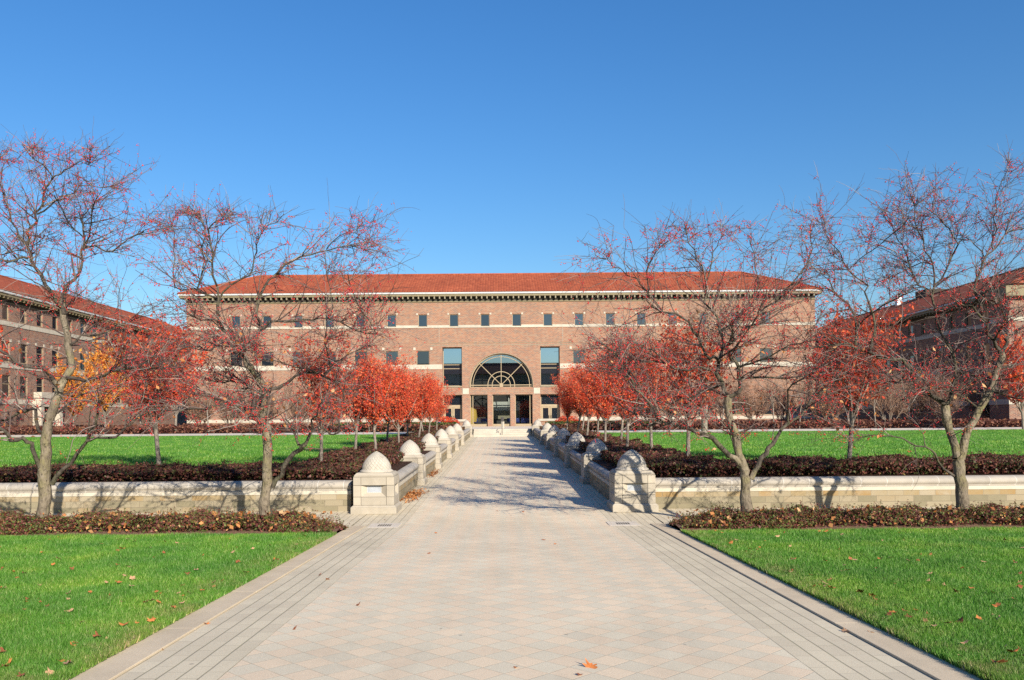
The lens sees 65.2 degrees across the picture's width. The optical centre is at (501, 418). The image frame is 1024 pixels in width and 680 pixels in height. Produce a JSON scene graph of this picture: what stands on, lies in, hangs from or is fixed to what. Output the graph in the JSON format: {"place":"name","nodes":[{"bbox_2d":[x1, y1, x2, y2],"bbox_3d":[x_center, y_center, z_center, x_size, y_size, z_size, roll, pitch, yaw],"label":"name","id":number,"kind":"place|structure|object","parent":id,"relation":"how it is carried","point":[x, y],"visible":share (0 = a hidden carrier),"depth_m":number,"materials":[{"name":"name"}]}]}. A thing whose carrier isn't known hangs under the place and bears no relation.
{"place":"outdoors","nodes":[
{"label":"outdoors","id":0,"kind":"place"},
{"bbox_2d":[0,531,336,679],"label":"lawn","id":1,"kind":"structure","parent":0,"point":[148,560],"depth_m":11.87,"materials":[{"name":"green plant"}]},
{"bbox_2d":[2,526,339,535],"bbox_3d":[-47.977,2.397,14.950,90.000,0.083,1.400,0,0,0],"label":"planting bed","id":2,"kind":"object","parent":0,"point":[232,531],"visible":0.32,"depth_m":14.47,"materials":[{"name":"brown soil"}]},
{"bbox_2d":[0,122,222,528],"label":"crabapple tree","id":3,"kind":"object","parent":2,"relation":"on","point":[45,482],"visible":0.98,"depth_m":15.18,"materials":[{"name":"red plant"}]},
{"bbox_2d":[0,505,350,534],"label":"ground cover","id":4,"kind":"object","parent":2,"relation":"on","point":[193,519],"visible":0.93,"depth_m":14.61,"materials":[{"name":"brown plant"}]},
{"bbox_2d":[0,510,331,532],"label":"leaf litter","id":5,"kind":"object","parent":4,"relation":"on","point":[201,522],"visible":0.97,"depth_m":14.58,"materials":[{"name":"brown plant"}]},
{"bbox_2d":[103,183,427,527],"bbox_3d":[-4.601,-1.256,14.548,6.728,6.638,5.329,0,0,0],"label":"crabapple tree","id":6,"kind":"object","parent":2,"relation":"on","point":[263,392],"visible":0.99,"depth_m":14.73,"materials":[{"name":"red plant"}]},
{"bbox_2d":[23,511,365,526],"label":"side pavement","id":7,"kind":"structure","parent":0,"point":[347,517],"depth_m":17.50,"materials":[{"name":"beige concrete"}]},
{"bbox_2d":[0,480,353,513],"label":"stone wall","id":8,"kind":"structure","parent":7,"relation":"on","point":[236,496],"depth_m":18.12,"materials":[{"name":"stone"}]},
{"bbox_2d":[0,434,400,467],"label":"lawn","id":9,"kind":"structure","parent":0,"point":[246,439],"depth_m":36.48,"materials":[{"name":"green plant"}]},
{"bbox_2d":[0,432,405,436],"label":"walkway","id":10,"kind":"structure","parent":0,"point":[211,434],"depth_m":54.25,"materials":[{"name":"concrete"}]},
{"bbox_2d":[0,431,439,482],"bbox_3d":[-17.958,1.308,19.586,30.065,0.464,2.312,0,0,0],"label":"hedge bed","id":11,"kind":"object","parent":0,"point":[170,471],"visible":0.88,"depth_m":18.76,"materials":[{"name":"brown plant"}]},
{"bbox_2d":[74,336,128,426],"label":"autumn tree","id":12,"kind":"object","parent":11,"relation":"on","point":[105,408],"visible":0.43,"depth_m":61.41,"materials":[{"name":"orange plant"}]},
{"bbox_2d":[87,299,204,464],"bbox_3d":[-8.792,-0.868,19.912,2.828,4.682,2.478,0,0,15],"label":"red leaved tree","id":13,"kind":"object","parent":11,"relation":"on","point":[157,445],"visible":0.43,"depth_m":19.66,"materials":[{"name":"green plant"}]},
{"bbox_2d":[143,327,213,430],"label":"autumn tree","id":14,"kind":"object","parent":11,"relation":"on","point":[190,371],"visible":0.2,"depth_m":62.94,"materials":[{"name":"red plant"}]},
{"bbox_2d":[0,422,459,434],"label":"hedge bed","id":15,"kind":"object","parent":11,"relation":"on","point":[115,429],"visible":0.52,"depth_m":58.00,"materials":[{"name":"brown plant"}]},
{"bbox_2d":[278,382,294,432],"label":"slim young tree","id":16,"kind":"object","parent":11,"relation":"on","point":[286,394],"visible":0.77,"depth_m":57.62,"materials":[{"name":"red plant"}]},
{"bbox_2d":[281,324,366,460],"bbox_3d":[-4.658,-0.525,20.459,2.044,3.862,2.333,0,0,3],"label":"red leaved tree","id":17,"kind":"object","parent":11,"relation":"on","point":[317,381],"visible":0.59,"depth_m":20.41,"materials":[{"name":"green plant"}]},
{"bbox_2d":[335,342,395,448],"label":"red leaved tree","id":18,"kind":"object","parent":11,"relation":"on","point":[355,417],"visible":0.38,"depth_m":25.61,"materials":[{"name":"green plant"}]},
{"bbox_2d":[351,361,400,441],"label":"red leaved tree","id":19,"kind":"object","parent":11,"relation":"on","point":[387,433],"visible":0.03,"depth_m":32.37,"materials":[{"name":"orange plant"}]},
{"bbox_2d":[292,426,464,466],"bbox_3d":[-4.126,0.939,42.018,2.635,0.874,43.631,0,0,0],"label":"hedge bed","id":20,"kind":"object","parent":11,"relation":"on","point":[388,450],"visible":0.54,"depth_m":24.62,"materials":[{"name":"brown plant"}]},
{"bbox_2d":[348,349,417,448],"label":"red leaved tree","id":21,"kind":"object","parent":11,"relation":"on","point":[375,414],"visible":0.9,"depth_m":25.30,"materials":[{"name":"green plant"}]},
{"bbox_2d":[334,421,457,430],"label":"green shrubs","id":22,"kind":"object","parent":11,"relation":"on","point":[427,423],"visible":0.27,"depth_m":59.14,"materials":[{"name":"green plant"}]},
{"bbox_2d":[380,348,435,441],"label":"red leaved tree","id":23,"kind":"object","parent":11,"relation":"on","point":[398,415],"visible":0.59,"depth_m":30.99,"materials":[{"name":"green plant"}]},
{"bbox_2d":[402,366,445,436],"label":"red leaved tree","id":24,"kind":"object","parent":11,"relation":"on","point":[425,407],"visible":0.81,"depth_m":37.48,"materials":[{"name":"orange plant"}]},
{"bbox_2d":[412,375,443,432],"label":"red leaved tree","id":25,"kind":"object","parent":11,"relation":"on","point":[429,416],"visible":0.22,"depth_m":43.20,"materials":[{"name":"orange plant"}]},
{"bbox_2d":[433,384,459,429],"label":"red leaved tree","id":26,"kind":"object","parent":11,"relation":"on","point":[444,407],"visible":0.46,"depth_m":49.75,"materials":[{"name":"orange plant"}]},
{"bbox_2d":[472,426,531,428],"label":"terrace","id":27,"kind":"structure","parent":0,"point":[505,427],"depth_m":76.97,"materials":[{"name":"concrete"}]},
{"bbox_2d":[538,418,639,428],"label":"parapet wall","id":28,"kind":"structure","parent":27,"relation":"on","point":[542,421],"depth_m":66.09,"materials":[{"name":"stone"}]},
{"bbox_2d":[0,0,1023,329],"label":"sky","id":29,"kind":"structure","parent":0,"point":[503,126],"materials":[{"name":"blue"}]},
{"bbox_2d":[114,436,934,679],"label":"brick path","id":30,"kind":"structure","parent":0,"point":[484,589],"depth_m":7.81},
{"bbox_2d":[68,526,365,679],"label":"kerb","id":31,"kind":"structure","parent":30,"relation":"on","point":[113,667],"depth_m":7.30,"materials":[{"name":"concrete"}]},
{"bbox_2d":[350,451,401,513],"bbox_3d":[-2.834,1.409,18.100,1.010,1.375,1.010,0,0,0],"label":"stone pedestal","id":32,"kind":"object","parent":30,"relation":"on","point":[376,484],"visible":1,"depth_m":17.65,"materials":[{"name":"stone"}]},
{"bbox_2d":[367,523,401,527],"bbox_3d":[-2.324,2.119,15.850,0.600,0.030,0.640,0,0,0],"label":"drain cover","id":33,"kind":"object","parent":30,"relation":"on","point":[383,525],"visible":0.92,"depth_m":15.81,"materials":[{"name":"concrete"}]},
{"bbox_2d":[397,462,418,500],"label":"stone wall","id":34,"kind":"structure","parent":30,"relation":"on","point":[408,474],"depth_m":21.75,"materials":[{"name":"stone"}]},
{"bbox_2d":[399,440,427,484],"bbox_3d":[-2.840,1.318,24.650,1.010,1.375,1.010,0,0,0],"label":"stone pedestal","id":35,"kind":"object","parent":30,"relation":"on","point":[410,449],"visible":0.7,"depth_m":24.33,"materials":[{"name":"stone"}]},
{"bbox_2d":[400,488,428,502],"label":"leaf litter","id":36,"kind":"object","parent":30,"relation":"on","point":[413,495],"visible":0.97,"depth_m":21.18,"materials":[{"name":"brown plant"}]},
{"bbox_2d":[424,451,436,476],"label":"stone wall","id":37,"kind":"structure","parent":30,"relation":"on","point":[430,456],"depth_m":28.61,"materials":[{"name":"stone"}]},
{"bbox_2d":[420,433,442,468],"bbox_3d":[-2.845,1.228,31.200,1.010,1.375,1.010,0,0,0],"label":"stone pedestal","id":38,"kind":"object","parent":30,"relation":"on","point":[431,443],"visible":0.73,"depth_m":30.82,"materials":[{"name":"stone"}]},
{"bbox_2d":[435,429,452,457],"bbox_3d":[-2.851,1.138,37.750,1.010,1.375,1.010,0,0,0],"label":"stone pedestal","id":39,"kind":"object","parent":30,"relation":"on","point":[442,434],"visible":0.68,"depth_m":37.38,"materials":[{"name":"stone"}]},
{"bbox_2d":[445,426,459,450],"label":"stone pedestal","id":40,"kind":"object","parent":30,"relation":"on","point":[451,431],"visible":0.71,"depth_m":43.94,"materials":[{"name":"stone"}]},
{"bbox_2d":[473,429,530,436],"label":"entrance steps","id":41,"kind":"structure","parent":30,"relation":"on","point":[499,432],"depth_m":65.47,"materials":[{"name":"concrete"}]},
{"bbox_2d":[539,423,550,443],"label":"stone pedestal","id":42,"kind":"object","parent":30,"relation":"on","point":[546,428],"visible":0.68,"depth_m":50.52,"materials":[{"name":"stone"}]},
{"bbox_2d":[545,425,559,449],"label":"stone pedestal","id":43,"kind":"object","parent":30,"relation":"on","point":[553,430],"visible":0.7,"depth_m":43.97,"materials":[{"name":"stone"}]},
{"bbox_2d":[552,428,570,456],"bbox_3d":[2.909,1.093,37.750,1.010,1.375,1.010,0,0,0],"label":"stone pedestal","id":44,"kind":"object","parent":30,"relation":"on","point":[562,433],"visible":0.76,"depth_m":37.42,"materials":[{"name":"stone"}]},
{"bbox_2d":[563,432,584,467],"bbox_3d":[2.918,1.183,31.200,1.010,1.375,1.010,0,0,0],"label":"stone pedestal","id":45,"kind":"object","parent":30,"relation":"on","point":[575,439],"visible":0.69,"depth_m":30.88,"materials":[{"name":"stone"}]},
{"bbox_2d":[569,450,581,475],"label":"stone wall","id":46,"kind":"structure","parent":30,"relation":"on","point":[575,458],"depth_m":28.43,"materials":[{"name":"stone"}]},
{"bbox_2d":[579,438,607,483],"bbox_3d":[2.927,1.273,24.650,1.010,1.375,1.010,0,0,0],"label":"stone pedestal","id":47,"kind":"object","parent":30,"relation":"on","point":[594,449],"visible":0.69,"depth_m":24.33,"materials":[{"name":"stone"}]},
{"bbox_2d":[588,461,609,499],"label":"stone wall","id":48,"kind":"structure","parent":30,"relation":"on","point":[599,477],"depth_m":21.65,"materials":[{"name":"stone"}]},
{"bbox_2d":[606,521,640,525],"bbox_3d":[2.396,2.083,15.850,0.600,0.030,0.640,0,0,0],"label":"drain cover","id":49,"kind":"object","parent":30,"relation":"on","point":[622,523],"visible":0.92,"depth_m":15.83,"materials":[{"name":"concrete"}]},
{"bbox_2d":[607,449,658,511],"bbox_3d":[2.936,1.364,18.100,1.010,1.375,1.010,0,0,0],"label":"stone pedestal","id":50,"kind":"object","parent":30,"relation":"on","point":[631,482],"visible":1,"depth_m":17.65,"materials":[{"name":"stone"}]},
{"bbox_2d":[650,523,981,679],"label":"kerb","id":51,"kind":"structure","parent":30,"relation":"on","point":[926,663],"depth_m":7.10,"materials":[{"name":"concrete"}]},
{"bbox_2d":[565,426,1023,477],"bbox_3d":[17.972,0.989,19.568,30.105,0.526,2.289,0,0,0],"label":"hedge bed","id":52,"kind":"object","parent":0,"point":[981,462],"visible":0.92,"depth_m":18.76,"materials":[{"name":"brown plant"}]},
{"bbox_2d":[549,366,574,428],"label":"red leaved tree","id":53,"kind":"object","parent":52,"relation":"on","point":[566,411],"visible":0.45,"depth_m":50.06,"materials":[{"name":"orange plant"}]},
{"bbox_2d":[557,365,585,431],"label":"red leaved tree","id":54,"kind":"object","parent":52,"relation":"on","point":[578,412],"visible":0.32,"depth_m":43.70,"materials":[{"name":"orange plant"}]},
{"bbox_2d":[563,359,607,434],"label":"red leaved tree","id":55,"kind":"object","parent":52,"relation":"on","point":[585,404],"visible":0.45,"depth_m":37.56,"materials":[{"name":"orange plant"}]},
{"bbox_2d":[545,420,670,428],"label":"green shrubs","id":56,"kind":"object","parent":52,"relation":"on","point":[563,422],"visible":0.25,"depth_m":59.24,"materials":[{"name":"green plant"}]},
{"bbox_2d":[571,333,645,440],"bbox_3d":[4.183,-1.153,31.871,3.337,4.712,2.873,0,0,32],"label":"red leaved tree","id":57,"kind":"object","parent":52,"relation":"on","point":[601,405],"visible":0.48,"depth_m":31.67,"materials":[{"name":"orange plant"}]},
{"bbox_2d":[539,426,713,468],"bbox_3d":[4.181,0.887,42.043,2.549,0.852,43.579,0,0,0],"label":"hedge bed","id":58,"kind":"object","parent":52,"relation":"on","point":[617,447],"visible":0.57,"depth_m":25.26,"materials":[{"name":"brown plant"}]},
{"bbox_2d":[596,337,668,445],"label":"red leaved tree","id":59,"kind":"object","parent":52,"relation":"on","point":[621,410],"visible":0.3,"depth_m":25.75,"materials":[{"name":"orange plant"}]},
{"bbox_2d":[615,329,696,448],"bbox_3d":[4.649,-0.886,25.767,2.587,4.284,2.267,0,0,-27],"label":"red leaved tree","id":60,"kind":"object","parent":52,"relation":"on","point":[657,383],"visible":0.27,"depth_m":25.48,"materials":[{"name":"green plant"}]},
{"bbox_2d":[642,299,737,455],"bbox_3d":[4.775,-0.917,20.620,2.382,4.502,2.719,0,0,25],"label":"red leaved tree","id":61,"kind":"object","parent":52,"relation":"on","point":[703,363],"visible":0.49,"depth_m":20.53,"materials":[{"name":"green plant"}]},
{"bbox_2d":[764,373,781,426],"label":"slim young tree","id":62,"kind":"object","parent":52,"relation":"on","point":[772,401],"visible":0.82,"depth_m":57.87,"materials":[{"name":"red plant"}]},
{"bbox_2d":[544,417,1021,430],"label":"hedge bed","id":63,"kind":"object","parent":52,"relation":"on","point":[905,423],"visible":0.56,"depth_m":58.01,"materials":[{"name":"brown plant"}]},
{"bbox_2d":[801,318,886,422],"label":"autumn tree","id":64,"kind":"object","parent":52,"relation":"on","point":[865,325],"visible":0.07,"depth_m":59.87,"materials":[{"name":"red plant"}]},
{"bbox_2d":[798,279,917,457],"bbox_3d":[9.022,-1.111,20.350,2.566,4.849,2.929,0,0,-10],"label":"red leaved tree","id":65,"kind":"object","parent":52,"relation":"on","point":[855,409],"visible":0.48,"depth_m":20.25,"materials":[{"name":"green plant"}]},
{"bbox_2d":[864,365,921,424],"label":"bare small tree","id":66,"kind":"object","parent":52,"relation":"on","point":[889,402],"visible":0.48,"depth_m":65.59,"materials":[{"name":"red plant"}]},
{"bbox_2d":[974,319,1023,428],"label":"autumn tree","id":67,"kind":"object","parent":52,"relation":"on","point":[1021,404],"visible":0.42,"depth_m":51.75,"materials":[{"name":"red plant"}]},
{"bbox_2d":[595,427,1021,432],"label":"walkway","id":68,"kind":"structure","parent":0,"point":[981,428],"depth_m":54.09,"materials":[{"name":"concrete"}]},
{"bbox_2d":[601,429,1023,458],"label":"lawn","id":69,"kind":"structure","parent":0,"point":[797,439],"depth_m":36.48,"materials":[{"name":"green plant"}]},
{"bbox_2d":[652,279,743,432],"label":"thick trunk tree","id":70,"kind":"object","parent":69,"relation":"on","point":[705,423],"visible":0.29,"depth_m":48.49,"materials":[{"name":"red plant"}]},
{"bbox_2d":[649,506,1018,523],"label":"side pavement","id":71,"kind":"structure","parent":0,"point":[662,515],"depth_m":17.48,"materials":[{"name":"beige concrete"}]},
{"bbox_2d":[655,475,1023,508],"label":"stone wall","id":72,"kind":"structure","parent":71,"relation":"on","point":[705,492],"depth_m":18.12,"materials":[{"name":"stone"}]},
{"bbox_2d":[675,520,1023,530],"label":"planting bed","id":73,"kind":"object","parent":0,"point":[835,527],"visible":0.29,"depth_m":14.47,"materials":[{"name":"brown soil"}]},
{"bbox_2d":[553,196,899,523],"bbox_3d":[4.348,-1.139,15.068,6.895,6.246,5.140,0,0,0],"label":"crabapple tree","id":74,"kind":"object","parent":73,"relation":"on","point":[738,458],"visible":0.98,"depth_m":14.74,"materials":[{"name":"red plant"}]},
{"bbox_2d":[668,499,1023,528],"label":"ground cover","id":75,"kind":"object","parent":73,"relation":"on","point":[738,517],"visible":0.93,"depth_m":14.62,"materials":[{"name":"brown plant"}]},
{"bbox_2d":[675,504,1023,527],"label":"leaf litter","id":76,"kind":"object","parent":73,"relation":"on","point":[881,521],"visible":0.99,"depth_m":14.54,"materials":[{"name":"brown plant"}]},
{"bbox_2d":[743,136,1023,516],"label":"crabapple tree","id":77,"kind":"object","parent":73,"relation":"on","point":[959,451],"visible":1,"depth_m":15.01,"materials":[{"name":"red plant"}]},
{"bbox_2d":[681,525,1023,679],"bbox_3d":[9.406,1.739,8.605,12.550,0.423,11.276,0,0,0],"label":"grass","id":78,"kind":"structure","parent":0,"point":[998,634],"depth_m":9.02,"materials":[{"name":"green plant"}]},
{"label":"far ground","id":79,"kind":"structure","parent":0,"visible":0},
{"bbox_2d":[46,353,91,425],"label":"autumn tree","id":80,"kind":"object","parent":79,"relation":"on","point":[75,373],"visible":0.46,"depth_m":69.69,"materials":[{"name":"orange plant"}]},
{"bbox_2d":[0,275,186,425],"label":"brick building","id":81,"kind":"structure","parent":79,"relation":"on","point":[37,331],"depth_m":78.28,"materials":[{"name":"red brick"}]},
{"bbox_2d":[2,375,8,397],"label":"window","id":82,"kind":"structure","parent":81,"relation":"in","point":[4,388],"depth_m":71.96,"materials":[{"name":"grey glass"}]},
{"bbox_2d":[120,370,152,424],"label":"autumn tree","id":83,"kind":"object","parent":79,"relation":"on","point":[134,398],"visible":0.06,"depth_m":71.55,"materials":[{"name":"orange plant"}]},
{"bbox_2d":[182,385,219,423],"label":"bare small tree","id":84,"kind":"object","parent":79,"relation":"on","point":[200,416],"visible":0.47,"depth_m":79.48,"materials":[{"name":"brown plant"}]},
{"bbox_2d":[204,379,256,423],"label":"bare small tree","id":85,"kind":"object","parent":79,"relation":"on","point":[227,417],"visible":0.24,"depth_m":75.79,"materials":[{"name":"brown plant"}]},
{"bbox_2d":[244,381,282,421],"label":"bare small tree","id":86,"kind":"object","parent":79,"relation":"on","point":[270,410],"visible":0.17,"depth_m":79.73,"materials":[{"name":"brown plant"}]},
{"bbox_2d":[273,380,312,424],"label":"bare small tree","id":87,"kind":"object","parent":79,"relation":"on","point":[294,411],"visible":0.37,"depth_m":76.48,"materials":[{"name":"brown plant"}]},
{"bbox_2d":[177,271,823,426],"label":"brick building","id":88,"kind":"structure","parent":79,"relation":"on","point":[493,345],"depth_m":90.00,"materials":[{"name":"red brick"}]},
{"bbox_2d":[386,351,397,364],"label":"window","id":89,"kind":"structure","parent":88,"relation":"in","point":[394,355],"depth_m":90.15,"materials":[{"name":"grey glass"}]},
{"bbox_2d":[417,351,428,364],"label":"window","id":90,"kind":"structure","parent":88,"relation":"in","point":[423,356],"depth_m":90.15,"materials":[{"name":"grey glass"}]},
{"bbox_2d":[443,348,461,385],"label":"tall window","id":91,"kind":"structure","parent":88,"relation":"in","point":[452,357],"depth_m":90.72,"materials":[{"name":"blue glass"}]},
{"bbox_2d":[449,314,457,326],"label":"window","id":92,"kind":"structure","parent":88,"relation":"in","point":[453,319],"depth_m":90.15,"materials":[{"name":"blue glass"}]},
{"bbox_2d":[470,354,531,387],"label":"arched window","id":93,"kind":"structure","parent":88,"relation":"in","point":[501,384],"depth_m":90.21,"materials":[{"name":"beige metal"}]},
{"bbox_2d":[540,347,558,384],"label":"tall window","id":94,"kind":"structure","parent":88,"relation":"in","point":[549,358],"depth_m":90.72,"materials":[{"name":"blue glass"}]},
{"bbox_2d":[550,406,558,418],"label":"window","id":95,"kind":"structure","parent":88,"relation":"in","point":[554,411],"depth_m":90.63,"materials":[{"name":"beige glass"}]},
{"label":"far ground","id":96,"kind":"structure","parent":0,"visible":0},
{"bbox_2d":[655,379,702,420],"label":"bare small tree","id":97,"kind":"object","parent":96,"relation":"on","point":[670,417],"visible":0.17,"depth_m":76.85,"materials":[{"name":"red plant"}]},
{"bbox_2d":[693,375,751,420],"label":"bare small tree","id":98,"kind":"object","parent":96,"relation":"on","point":[721,408],"visible":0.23,"depth_m":79.81,"materials":[{"name":"brown plant"}]},
{"bbox_2d":[726,373,780,420],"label":"bare small tree","id":99,"kind":"object","parent":96,"relation":"on","point":[757,404],"visible":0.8,"depth_m":75.53,"materials":[{"name":"brown plant"}]},
{"bbox_2d":[764,383,805,419],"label":"bare small tree","id":100,"kind":"object","parent":96,"relation":"on","point":[783,398],"visible":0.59,"depth_m":79.47,"materials":[{"name":"brown plant"}]},
{"bbox_2d":[789,379,844,419],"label":"bare small tree","id":101,"kind":"object","parent":96,"relation":"on","point":[824,407],"visible":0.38,"depth_m":66.86,"materials":[{"name":"brown plant"}]},
{"bbox_2d":[869,363,943,418],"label":"bare small tree","id":102,"kind":"object","parent":96,"relation":"on","point":[919,407],"visible":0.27,"depth_m":69.49,"materials":[{"name":"brown plant"}]},
{"bbox_2d":[815,267,1023,425],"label":"brick building","id":103,"kind":"structure","parent":96,"relation":"on","point":[1004,408],"depth_m":79.10,"materials":[{"name":"red brick"}]},
{"bbox_2d":[917,373,970,418],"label":"bare small tree","id":104,"kind":"object","parent":96,"relation":"on","point":[939,404],"visible":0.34,"depth_m":67.74,"materials":[{"name":"brown plant"}]},
{"bbox_2d":[959,376,989,418],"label":"bare small tree","id":105,"kind":"object","parent":96,"relation":"on","point":[972,398],"visible":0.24,"depth_m":71.76,"materials":[{"name":"brown plant"}]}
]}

